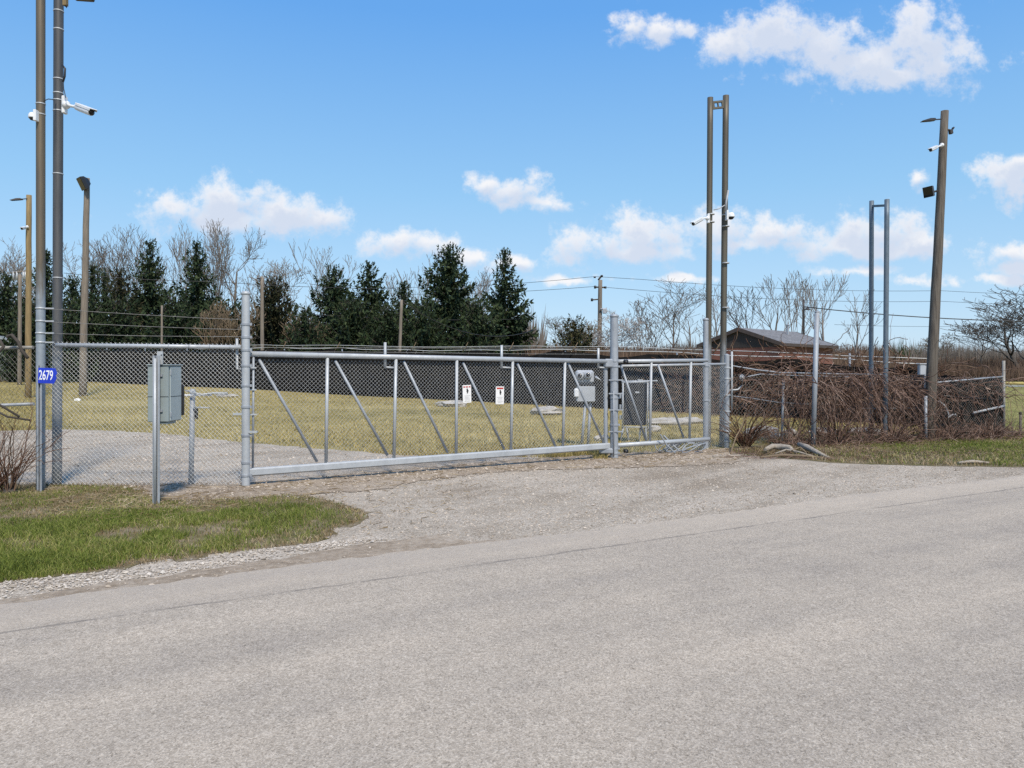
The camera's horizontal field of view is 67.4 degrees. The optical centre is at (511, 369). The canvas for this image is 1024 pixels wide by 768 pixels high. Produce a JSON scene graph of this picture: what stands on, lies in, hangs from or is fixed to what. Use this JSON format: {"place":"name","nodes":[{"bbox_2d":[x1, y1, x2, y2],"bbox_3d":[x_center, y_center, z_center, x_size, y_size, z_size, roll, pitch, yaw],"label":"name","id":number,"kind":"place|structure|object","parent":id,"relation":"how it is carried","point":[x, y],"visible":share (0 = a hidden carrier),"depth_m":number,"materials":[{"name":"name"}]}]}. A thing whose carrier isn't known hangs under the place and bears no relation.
{"place":"outdoors","nodes":[
{"label":"outdoors","id":0,"kind":"place"},
{"bbox_2d":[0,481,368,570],"bbox_3d":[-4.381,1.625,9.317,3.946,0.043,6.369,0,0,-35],"label":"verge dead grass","id":1,"kind":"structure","parent":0,"point":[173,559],"depth_m":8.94,"materials":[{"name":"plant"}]},
{"bbox_2d":[0,483,370,581],"bbox_3d":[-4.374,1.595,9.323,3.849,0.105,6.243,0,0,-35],"label":"verge grass","id":2,"kind":"structure","parent":0,"point":[67,547],"depth_m":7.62,"materials":[{"name":"plant"}]},
{"bbox_2d":[0,382,72,493],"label":"dormant shrub","id":3,"kind":"object","parent":2,"relation":"on","point":[15,476],"visible":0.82,"depth_m":10.25,"materials":[{"name":"brown plant"}]},
{"bbox_2d":[0,416,80,486],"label":"dormant shrub","id":4,"kind":"object","parent":2,"relation":"on","point":[5,479],"visible":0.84,"depth_m":10.25,"materials":[{"name":"brown plant"}]},
{"bbox_2d":[37,365,56,490],"bbox_3d":[-6.220,0.950,10.286,0.280,2.000,0.068,0,0,0],"label":"address sign","id":5,"kind":"object","parent":2,"relation":"on","point":[46,375],"visible":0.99,"depth_m":10.28,"materials":[{"name":"metal"}]},
{"bbox_2d":[35,0,67,489],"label":"twin pole mast","id":6,"kind":"object","parent":2,"relation":"on","point":[59,72],"visible":0.89,"depth_m":10.88,"materials":[{"name":"metal"}]},
{"bbox_2d":[61,95,96,115],"bbox_3d":[-6.018,-3.660,10.670,0.782,0.388,0.127,0,0,32],"label":"security camera","id":7,"kind":"object","parent":6,"relation":"attached to","point":[66,105],"visible":1,"depth_m":10.66,"materials":[{"name":"white plastic"}]},
{"bbox_2d":[35,484,248,522],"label":"verge litter","id":8,"kind":"object","parent":2,"relation":"on","point":[126,498],"visible":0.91,"depth_m":9.33,"materials":[{"name":"brown plant"}]},
{"bbox_2d":[46,309,241,484],"bbox_3d":[-5.211,0.383,10.757,2.841,2.476,0.091,0,0,0],"label":"entrance fence","id":9,"kind":"object","parent":2,"relation":"on","point":[146,345],"visible":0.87,"depth_m":10.78,"materials":[{"name":"metal"}]},
{"bbox_2d":[146,351,183,503],"bbox_3d":[-4.362,0.866,9.605,0.321,2.169,0.499,0,0,0],"label":"electrical cabinet","id":10,"kind":"object","parent":2,"relation":"on","point":[165,396],"visible":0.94,"depth_m":9.45,"materials":[{"name":"metal"}]},
{"bbox_2d":[0,533,564,603],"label":"road shoulder","id":11,"kind":"object","parent":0,"point":[380,548],"visible":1,"depth_m":6.55},
{"bbox_2d":[84,448,742,500],"bbox_3d":[-0.494,1.642,12.470,12.032,0.001,2.544,0,0,-26],"label":"dirt strip","id":12,"kind":"object","parent":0,"point":[451,470],"visible":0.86,"depth_m":11.86,"materials":[{"name":"soil"}]},
{"bbox_2d":[65,447,755,503],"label":"dirt strip stones","id":13,"kind":"object","parent":12,"relation":"on","point":[401,475],"visible":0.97,"depth_m":11.95,"materials":[{"name":"gravel"}]},
{"bbox_2d":[93,448,736,499],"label":"stalk litter","id":14,"kind":"object","parent":12,"relation":"on","point":[640,453],"visible":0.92,"depth_m":12.49,"materials":[{"name":"beige plant"}]},
{"bbox_2d":[655,434,706,452],"bbox_3d":[3.331,1.435,15.152,1.006,0.389,0.953,0,0,0],"label":"wire tangle","id":15,"kind":"object","parent":12,"relation":"on","point":[667,448],"visible":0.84,"depth_m":15.03,"materials":[{"name":"metal"}]},
{"bbox_2d":[0,475,1023,767],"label":"road","id":16,"kind":"structure","parent":0,"point":[882,629],"depth_m":4.42,"materials":[{"name":"asphalt"}]},
{"bbox_2d":[0,429,1023,598],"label":"gravel driveway","id":17,"kind":"structure","parent":0,"point":[517,532],"depth_m":10.62,"materials":[{"name":"gravel"}]},
{"bbox_2d":[0,430,385,483],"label":"yard gravel stones","id":18,"kind":"object","parent":17,"relation":"on","point":[116,446],"visible":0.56,"depth_m":14.46,"materials":[{"name":"gravel"}]},
{"bbox_2d":[0,538,394,598],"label":"limestone chips","id":19,"kind":"object","parent":17,"relation":"on","point":[170,570],"visible":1,"depth_m":6.17,"materials":[{"name":"gravel"}]},
{"bbox_2d":[278,476,480,533],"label":"apron litter","id":20,"kind":"object","parent":17,"relation":"on","point":[391,496],"visible":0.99,"depth_m":9.56,"materials":[{"name":"brown plant"}]},
{"bbox_2d":[0,381,1023,455],"bbox_3d":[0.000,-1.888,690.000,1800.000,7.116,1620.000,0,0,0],"label":"ground","id":21,"kind":"structure","parent":0,"point":[1009,401],"depth_m":24.43,"materials":[{"name":"plant"}]},
{"bbox_2d":[0,271,23,344],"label":"spruce tree","id":22,"kind":"object","parent":21,"relation":"on","point":[7,293],"visible":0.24,"depth_m":51.82,"materials":[{"name":"green plant"}]},
{"bbox_2d":[0,333,35,485],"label":"overgrown fence","id":23,"kind":"object","parent":21,"relation":"on","point":[20,347],"visible":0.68,"depth_m":10.66,"materials":[{"name":"metal"}]},
{"bbox_2d":[17,274,21,384],"bbox_3d":[-26.928,-1.949,42.002,0.241,6.467,0.219,0,0,0],"label":"wooden pole","id":24,"kind":"object","parent":21,"relation":"on","point":[19,359],"visible":0.82,"depth_m":41.92,"materials":[{"name":"brown wood"}]},
{"bbox_2d":[0,237,50,332],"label":"bare tree","id":25,"kind":"object","parent":21,"relation":"on","point":[13,268],"visible":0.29,"depth_m":65.76,"materials":[{"name":"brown plant"}]},
{"bbox_2d":[0,298,51,381],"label":"cedar tree","id":26,"kind":"object","parent":21,"relation":"on","point":[11,340],"visible":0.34,"depth_m":45.42,"materials":[{"name":"green plant"}]},
{"bbox_2d":[25,195,31,397],"bbox_3d":[-20.781,-2.932,32.999,0.269,9.088,0.254,0,0,0],"label":"wooden pole","id":27,"kind":"object","parent":21,"relation":"on","point":[28,312],"visible":0.93,"depth_m":32.91,"materials":[{"name":"brown wood"}]},
{"bbox_2d":[4,248,71,346],"bbox_3d":[-30.129,-3.338,49.884,5.490,9.258,5.724,0,0,0],"label":"spruce tree","id":28,"kind":"object","parent":21,"relation":"on","point":[48,292],"visible":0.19,"depth_m":49.80,"materials":[{"name":"green plant"}]},
{"bbox_2d":[47,274,80,346],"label":"cedar tree","id":29,"kind":"object","parent":21,"relation":"on","point":[72,284],"visible":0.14,"depth_m":49.76,"materials":[{"name":"green plant"}]},
{"bbox_2d":[79,178,89,396],"bbox_3d":[-18.939,-3.438,34.002,0.476,10.033,0.326,0,0,0],"label":"wooden pole","id":30,"kind":"object","parent":21,"relation":"on","point":[84,282],"visible":0.77,"depth_m":33.89,"materials":[{"name":"brown wood"}]},
{"bbox_2d":[47,241,126,302],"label":"bare tree","id":31,"kind":"object","parent":21,"relation":"on","point":[93,256],"visible":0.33,"depth_m":66.34,"materials":[{"name":"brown plant"}]},
{"bbox_2d":[46,291,135,382],"bbox_3d":[-25.678,-1.757,46.169,4.773,5.940,4.850,0,0,37],"label":"cedar tree","id":32,"kind":"object","parent":21,"relation":"on","point":[72,328],"visible":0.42,"depth_m":45.45,"materials":[{"name":"green plant"}]},
{"bbox_2d":[80,260,106,324],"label":"cedar tree","id":33,"kind":"object","parent":21,"relation":"on","point":[92,279],"visible":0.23,"depth_m":50.96,"materials":[{"name":"green plant"}]},
{"bbox_2d":[67,292,152,376],"bbox_3d":[-23.756,-1.817,47.167,4.647,5.885,5.301,0,0,0],"label":"cedar tree","id":34,"kind":"object","parent":21,"relation":"on","point":[118,321],"visible":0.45,"depth_m":46.71,"materials":[{"name":"green plant"}]},
{"bbox_2d":[102,266,145,348],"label":"cedar tree","id":35,"kind":"object","parent":21,"relation":"on","point":[119,284],"visible":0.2,"depth_m":49.87,"materials":[{"name":"green plant"}]},
{"bbox_2d":[79,224,174,302],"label":"bare tree","id":36,"kind":"object","parent":21,"relation":"on","point":[120,255],"visible":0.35,"depth_m":65.42,"materials":[{"name":"grey plant"}]},
{"bbox_2d":[115,238,174,349],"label":"spruce tree","id":37,"kind":"object","parent":21,"relation":"on","point":[152,297],"visible":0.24,"depth_m":52.71,"materials":[{"name":"green plant"}]},
{"bbox_2d":[136,287,204,351],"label":"cedar tree","id":38,"kind":"object","parent":21,"relation":"on","point":[187,328],"visible":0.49,"depth_m":46.54,"materials":[{"name":"green plant"}]},
{"bbox_2d":[142,225,211,308],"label":"bare tree","id":39,"kind":"object","parent":21,"relation":"on","point":[179,264],"visible":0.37,"depth_m":66.19,"materials":[{"name":"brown plant"}]},
{"bbox_2d":[151,239,228,349],"bbox_3d":[-21.097,-3.623,51.983,6.210,10.412,6.017,0,0,0],"label":"spruce tree","id":40,"kind":"object","parent":21,"relation":"on","point":[196,263],"visible":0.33,"depth_m":51.76,"materials":[{"name":"green plant"}]},
{"bbox_2d":[175,219,234,304],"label":"bare tree","id":41,"kind":"object","parent":21,"relation":"on","point":[226,248],"visible":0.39,"depth_m":67.33,"materials":[{"name":"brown plant"}]},
{"bbox_2d":[184,389,227,484],"bbox_3d":[-4.458,1.116,10.902,0.799,1.670,0.255,0,0,-23],"label":"short post","id":42,"kind":"object","parent":21,"relation":"on","point":[192,394],"visible":0.77,"depth_m":10.92,"materials":[{"name":"metal"}]},
{"bbox_2d":[195,297,259,351],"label":"cedar tree","id":43,"kind":"object","parent":21,"relation":"on","point":[233,313],"visible":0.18,"depth_m":46.63,"materials":[{"name":"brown plant"}]},
{"bbox_2d":[192,300,265,351],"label":"bare tree","id":44,"kind":"object","parent":21,"relation":"on","point":[218,326],"visible":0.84,"depth_m":44.64,"materials":[{"name":"beige plant"}]},
{"bbox_2d":[200,222,266,325],"bbox_3d":[-23.337,-6.112,63.904,6.164,12.542,4.789,0,0,0],"label":"bare tree","id":45,"kind":"object","parent":21,"relation":"on","point":[224,271],"visible":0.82,"depth_m":64.00,"materials":[{"name":"grey plant"}]},
{"bbox_2d":[233,291,257,486],"bbox_3d":[-3.742,0.425,10.795,0.340,3.050,0.125,0,0,0],"label":"gate post","id":46,"kind":"object","parent":21,"relation":"on","point":[246,385],"visible":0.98,"depth_m":10.75,"materials":[{"name":"metal"}]},
{"bbox_2d":[260,276,263,349],"bbox_3d":[-12.680,-1.656,38.998,0.209,6.098,0.199,0,0,0],"label":"wooden pole","id":47,"kind":"object","parent":21,"relation":"on","point":[262,311],"visible":0.63,"depth_m":38.93,"materials":[{"name":"brown wood"}]},
{"bbox_2d":[239,275,299,350],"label":"cedar tree","id":48,"kind":"object","parent":21,"relation":"on","point":[275,315],"visible":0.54,"depth_m":53.53,"materials":[{"name":"green plant"}]},
{"bbox_2d":[246,256,325,327],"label":"bare tree","id":49,"kind":"object","parent":21,"relation":"on","point":[285,273],"visible":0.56,"depth_m":57.08,"materials":[{"name":"beige plant"}]},
{"bbox_2d":[274,302,339,351],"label":"cedar tree","id":50,"kind":"object","parent":21,"relation":"on","point":[301,338],"visible":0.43,"depth_m":45.67,"materials":[{"name":"green plant"}]},
{"bbox_2d":[288,239,364,321],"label":"bare tree","id":51,"kind":"object","parent":21,"relation":"on","point":[320,270],"visible":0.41,"depth_m":66.12,"materials":[{"name":"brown plant"}]},
{"bbox_2d":[291,262,367,350],"bbox_3d":[-11.816,-2.815,51.968,6.925,8.773,6.715,0,0,-23],"label":"spruce tree","id":52,"kind":"object","parent":21,"relation":"on","point":[331,297],"visible":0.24,"depth_m":51.63,"materials":[{"name":"green plant"}]},
{"bbox_2d":[310,293,381,352],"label":"cedar tree","id":53,"kind":"object","parent":21,"relation":"on","point":[350,326],"visible":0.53,"depth_m":46.65,"materials":[{"name":"green plant"}]},
{"bbox_2d":[182,302,548,353],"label":"distant woods","id":54,"kind":"object","parent":21,"relation":"on","point":[541,340],"depth_m":94.08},
{"bbox_2d":[345,260,405,352],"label":"spruce tree","id":55,"kind":"object","parent":21,"relation":"on","point":[375,295],"visible":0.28,"depth_m":54.73,"materials":[{"name":"green plant"}]},
{"bbox_2d":[356,297,415,353],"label":"cedar tree","id":56,"kind":"object","parent":21,"relation":"on","point":[385,324],"visible":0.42,"depth_m":46.56,"materials":[{"name":"green plant"}]},
{"bbox_2d":[388,280,420,344],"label":"spruce tree","id":57,"kind":"object","parent":21,"relation":"on","point":[402,292],"visible":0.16,"depth_m":56.86,"materials":[{"name":"green plant"}]},
{"bbox_2d":[383,251,440,323],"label":"bare tree","id":58,"kind":"object","parent":21,"relation":"on","point":[391,286],"visible":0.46,"depth_m":67.89,"materials":[{"name":"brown plant"}]},
{"bbox_2d":[384,296,457,353],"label":"cedar tree","id":59,"kind":"object","parent":21,"relation":"on","point":[424,332],"visible":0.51,"depth_m":46.49,"materials":[{"name":"green plant"}]},
{"bbox_2d":[393,241,486,353],"bbox_3d":[-4.422,-3.679,53.936,9.200,10.572,8.022,0,0,-24],"label":"spruce tree","id":60,"kind":"object","parent":21,"relation":"on","point":[448,294],"visible":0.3,"depth_m":53.46,"materials":[{"name":"green plant"}]},
{"bbox_2d":[0,382,919,454],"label":"lawn grass tufts","id":61,"kind":"object","parent":21,"relation":"on","point":[364,444],"visible":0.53,"depth_m":22.26,"materials":[{"name":"plant"}]},
{"bbox_2d":[432,266,497,315],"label":"bare tree","id":62,"kind":"object","parent":21,"relation":"on","point":[486,285],"visible":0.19,"depth_m":67.99,"materials":[{"name":"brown plant"}]},
{"bbox_2d":[440,297,514,352],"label":"cedar tree","id":63,"kind":"object","parent":21,"relation":"on","point":[475,316],"visible":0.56,"depth_m":47.65,"materials":[{"name":"green plant"}]},
{"bbox_2d":[46,342,926,425],"bbox_3d":[-16.761,-0.021,40.444,68.390,3.775,0.933,0,0,32],"label":"privacy fence","id":64,"kind":"object","parent":21,"relation":"on","point":[307,373],"visible":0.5,"depth_m":31.70,"materials":[{"name":"black fabric"}]},
{"bbox_2d":[367,444,609,458],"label":"yard edge grass","id":65,"kind":"structure","parent":21,"relation":"on","point":[596,454],"depth_m":14.82,"materials":[{"name":"plant"}]},
{"bbox_2d":[479,247,547,355],"bbox_3d":[-0.246,-3.455,52.531,6.458,10.022,6.951,0,0,0],"label":"spruce tree","id":66,"kind":"object","parent":21,"relation":"on","point":[514,324],"visible":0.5,"depth_m":52.61,"materials":[{"name":"green plant"}]},
{"bbox_2d":[548,313,600,353],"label":"cedar tree","id":67,"kind":"object","parent":21,"relation":"on","point":[570,335],"visible":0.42,"depth_m":49.79,"materials":[{"name":"green plant"}]},
{"bbox_2d":[574,370,601,444],"bbox_3d":[1.643,0.936,16.639,0.610,1.833,0.303,0,0,0],"label":"electric meter stand","id":68,"kind":"object","parent":21,"relation":"on","point":[590,380],"visible":0.91,"depth_m":16.59,"materials":[{"name":"grey metal"}]},
{"bbox_2d":[591,275,606,352],"bbox_3d":[6.569,-3.208,57.913,1.216,7.821,0.543,0,0,17],"label":"utility pole","id":69,"kind":"object","parent":21,"relation":"on","point":[599,299],"visible":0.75,"depth_m":57.85,"materials":[{"name":"brown wood"}]},
{"bbox_2d":[599,314,627,457],"bbox_3d":[1.887,0.466,14.216,0.549,2.968,0.172,0,0,0],"label":"gate post","id":70,"kind":"object","parent":21,"relation":"on","point":[613,366],"visible":0.94,"depth_m":14.16,"materials":[{"name":"metal"}]},
{"bbox_2d":[250,342,709,475],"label":"sliding gate","id":71,"kind":"structure","parent":70,"relation":"attached to","point":[394,460],"depth_m":12.39,"materials":[{"name":"metal"}]},
{"bbox_2d":[587,307,649,350],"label":"bare tree","id":72,"kind":"object","parent":21,"relation":"on","point":[620,330],"visible":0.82,"depth_m":53.68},
{"bbox_2d":[619,379,657,441],"bbox_3d":[2.893,0.994,17.590,0.896,1.522,0.430,0,0,0],"label":"dark cabinet stand","id":73,"kind":"object","parent":21,"relation":"on","point":[628,397],"visible":0.69,"depth_m":17.44,"materials":[{"name":"grey metal"}]},
{"bbox_2d":[619,299,679,349],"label":"bare tree","id":74,"kind":"object","parent":21,"relation":"on","point":[651,333],"visible":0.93,"depth_m":55.54,"materials":[{"name":"grey plant"}]},
{"bbox_2d":[646,417,694,425],"bbox_3d":[4.520,1.542,22.508,1.649,0.305,0.384,0,0,11],"label":"rock","id":75,"kind":"object","parent":21,"relation":"on","point":[660,420],"visible":0.59,"depth_m":22.35,"materials":[{"name":"stone"}]},
{"bbox_2d":[631,279,713,350],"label":"bare tree","id":76,"kind":"object","parent":21,"relation":"on","point":[671,309],"visible":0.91,"depth_m":59.73,"materials":[{"name":"grey plant"}]},
{"bbox_2d":[621,351,732,454],"bbox_3d":[3.349,0.787,15.491,3.102,2.325,0.156,0,0,-33],"label":"tail fence","id":77,"kind":"object","parent":21,"relation":"on","point":[726,380],"visible":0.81,"depth_m":15.79,"materials":[{"name":"metal"}]},
{"bbox_2d":[663,286,716,352],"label":"bare tree","id":78,"kind":"object","parent":21,"relation":"on","point":[689,336],"visible":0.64,"depth_m":62.49,"materials":[{"name":"grey plant"}]},
{"bbox_2d":[703,318,709,448],"bbox_3d":[4.027,0.443,15.947,0.139,3.014,0.132,0,0,41],"label":"tail post","id":79,"kind":"object","parent":21,"relation":"on","point":[705,353],"visible":0.73,"depth_m":15.90,"materials":[{"name":"metal"}]},
{"bbox_2d":[517,341,899,367],"bbox_3d":[15.519,-0.633,53.991,30.515,2.974,17.395,0,0,0],"label":"brown brush","id":80,"kind":"object","parent":21,"relation":"on","point":[673,352],"visible":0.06,"depth_m":50.89,"materials":[{"name":"plant"}]},
{"bbox_2d":[706,95,729,446],"bbox_3d":[4.424,-1.982,16.523,0.530,7.864,0.283,0,0,0],"label":"twin pole mast","id":81,"kind":"object","parent":21,"relation":"on","point":[724,106],"visible":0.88,"depth_m":16.54,"materials":[{"name":"metal"}]},
{"bbox_2d":[718,286,778,328],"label":"bare tree","id":82,"kind":"object","parent":21,"relation":"on","point":[741,309],"visible":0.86,"depth_m":49.50,"materials":[{"name":"brown plant"}]},
{"bbox_2d":[696,324,838,363],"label":"brick shed","id":83,"kind":"structure","parent":21,"relation":"on","point":[787,338],"depth_m":34.59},
{"bbox_2d":[754,272,805,330],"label":"bare tree","id":84,"kind":"object","parent":21,"relation":"on","point":[776,312],"visible":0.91,"depth_m":55.94,"materials":[{"name":"grey plant"}]},
{"bbox_2d":[548,332,1023,365],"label":"distant woods","id":85,"kind":"object","parent":21,"relation":"on","point":[991,354],"visible":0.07,"depth_m":153.03,"materials":[{"name":"plant"}]},
{"bbox_2d":[780,271,826,334],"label":"bare tree","id":86,"kind":"object","parent":21,"relation":"on","point":[796,304],"visible":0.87,"depth_m":58.14,"materials":[{"name":"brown plant"}]},
{"bbox_2d":[627,323,982,426],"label":"back fence vines","id":87,"kind":"object","parent":21,"relation":"on","point":[739,383],"visible":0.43,"depth_m":24.50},
{"bbox_2d":[811,311,819,444],"bbox_3d":[6.432,0.355,16.300,0.206,3.192,0.116,0,0,0],"label":"lone post","id":88,"kind":"object","parent":21,"relation":"on","point":[815,365],"visible":0.9,"depth_m":16.26,"materials":[{"name":"metal"}]},
{"bbox_2d":[792,270,849,340],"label":"bare tree","id":89,"kind":"object","parent":21,"relation":"on","point":[824,312],"visible":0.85,"depth_m":58.69,"materials":[{"name":"brown plant"}]},
{"bbox_2d":[843,289,882,357],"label":"bare tree","id":90,"kind":"object","parent":21,"relation":"on","point":[857,325],"visible":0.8,"depth_m":55.79,"materials":[{"name":"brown plant"}]},
{"bbox_2d":[712,316,1023,448],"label":"vine thicket","id":91,"kind":"object","parent":21,"relation":"on","point":[903,389],"visible":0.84,"depth_m":17.04,"materials":[{"name":"plant"}]},
{"bbox_2d":[848,199,919,436],"bbox_3d":[8.721,-0.986,17.802,1.976,5.873,0.610,0,0,-28],"label":"twin pole mast","id":92,"kind":"object","parent":21,"relation":"on","point":[886,205],"visible":0.77,"depth_m":17.39,"materials":[{"name":"metal"}]},
{"bbox_2d":[846,354,1023,381],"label":"hedgerow brush","id":93,"kind":"object","parent":21,"relation":"on","point":[995,367],"visible":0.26,"depth_m":49.72,"materials":[{"name":"plant"}]},
{"bbox_2d":[946,321,1011,362],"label":"bare tree","id":94,"kind":"object","parent":21,"relation":"on","point":[979,340],"visible":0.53,"depth_m":57.99,"materials":[{"name":"brown plant"}]},
{"bbox_2d":[940,284,1023,367],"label":"bare tree","id":95,"kind":"object","parent":21,"relation":"on","point":[1009,324],"visible":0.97,"depth_m":50.43,"materials":[{"name":"brown plant"}]},
{"bbox_2d":[0,0,1023,351],"label":"sky","id":96,"kind":"structure","parent":0,"point":[567,136],"materials":[{"name":"blue"}]},
{"bbox_2d":[733,432,1023,466],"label":"roadside grass","id":97,"kind":"structure","parent":0,"point":[980,445],"depth_m":14.81,"materials":[{"name":"plant"}]},
{"bbox_2d":[700,402,792,447],"bbox_3d":[4.859,1.198,16.148,1.870,1.103,2.032,0,0,0],"label":"dormant shrub","id":98,"kind":"object","parent":97,"relation":"on","point":[749,442],"visible":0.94,"depth_m":15.97,"materials":[{"name":"brown plant"}]},
{"bbox_2d":[792,403,874,442],"bbox_3d":[6.957,1.214,16.544,1.666,1.071,1.712,0,0,-24],"label":"dormant shrub","id":99,"kind":"object","parent":97,"relation":"on","point":[838,440],"visible":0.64,"depth_m":16.52,"materials":[{"name":"brown plant"}]},
{"bbox_2d":[729,361,1004,443],"bbox_3d":[8.353,0.871,17.588,8.011,2.159,0.327,0,0,-19],"label":"roadside fence","id":100,"kind":"object","parent":97,"relation":"on","point":[972,416],"visible":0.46,"depth_m":18.45,"materials":[{"name":"metal"}]},
{"bbox_2d":[724,439,1023,459],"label":"vine litter","id":101,"kind":"object","parent":97,"relation":"on","point":[744,452],"visible":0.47,"depth_m":15.01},
{"bbox_2d":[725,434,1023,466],"bbox_3d":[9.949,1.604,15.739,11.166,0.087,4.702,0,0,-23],"label":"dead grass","id":102,"kind":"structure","parent":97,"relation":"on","point":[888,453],"depth_m":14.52,"materials":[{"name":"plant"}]},
{"bbox_2d":[858,401,940,442],"bbox_3d":[8.455,1.195,16.990,1.802,1.109,1.942,0,0,0],"label":"dormant shrub","id":103,"kind":"object","parent":97,"relation":"on","point":[899,433],"visible":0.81,"depth_m":16.81,"materials":[{"name":"brown plant"}]},
{"bbox_2d":[923,110,948,439],"bbox_3d":[9.701,-1.932,17.600,0.599,7.976,0.244,0,0,0],"label":"wooden pole","id":104,"kind":"object","parent":97,"relation":"on","point":[933,332],"visible":0.91,"depth_m":17.52,"materials":[{"name":"brown wood"}]},
{"bbox_2d":[916,414,987,439],"bbox_3d":[10.017,1.355,17.468,1.631,0.790,1.350,0,0,0],"label":"dormant shrub","id":105,"kind":"object","parent":97,"relation":"on","point":[957,433],"visible":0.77,"depth_m":17.47,"materials":[{"name":"brown plant"}]},
{"bbox_2d":[961,410,1023,438],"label":"dormant shrub","id":106,"kind":"object","parent":97,"relation":"on","point":[995,431],"visible":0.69,"depth_m":17.92,"materials":[{"name":"brown plant"}]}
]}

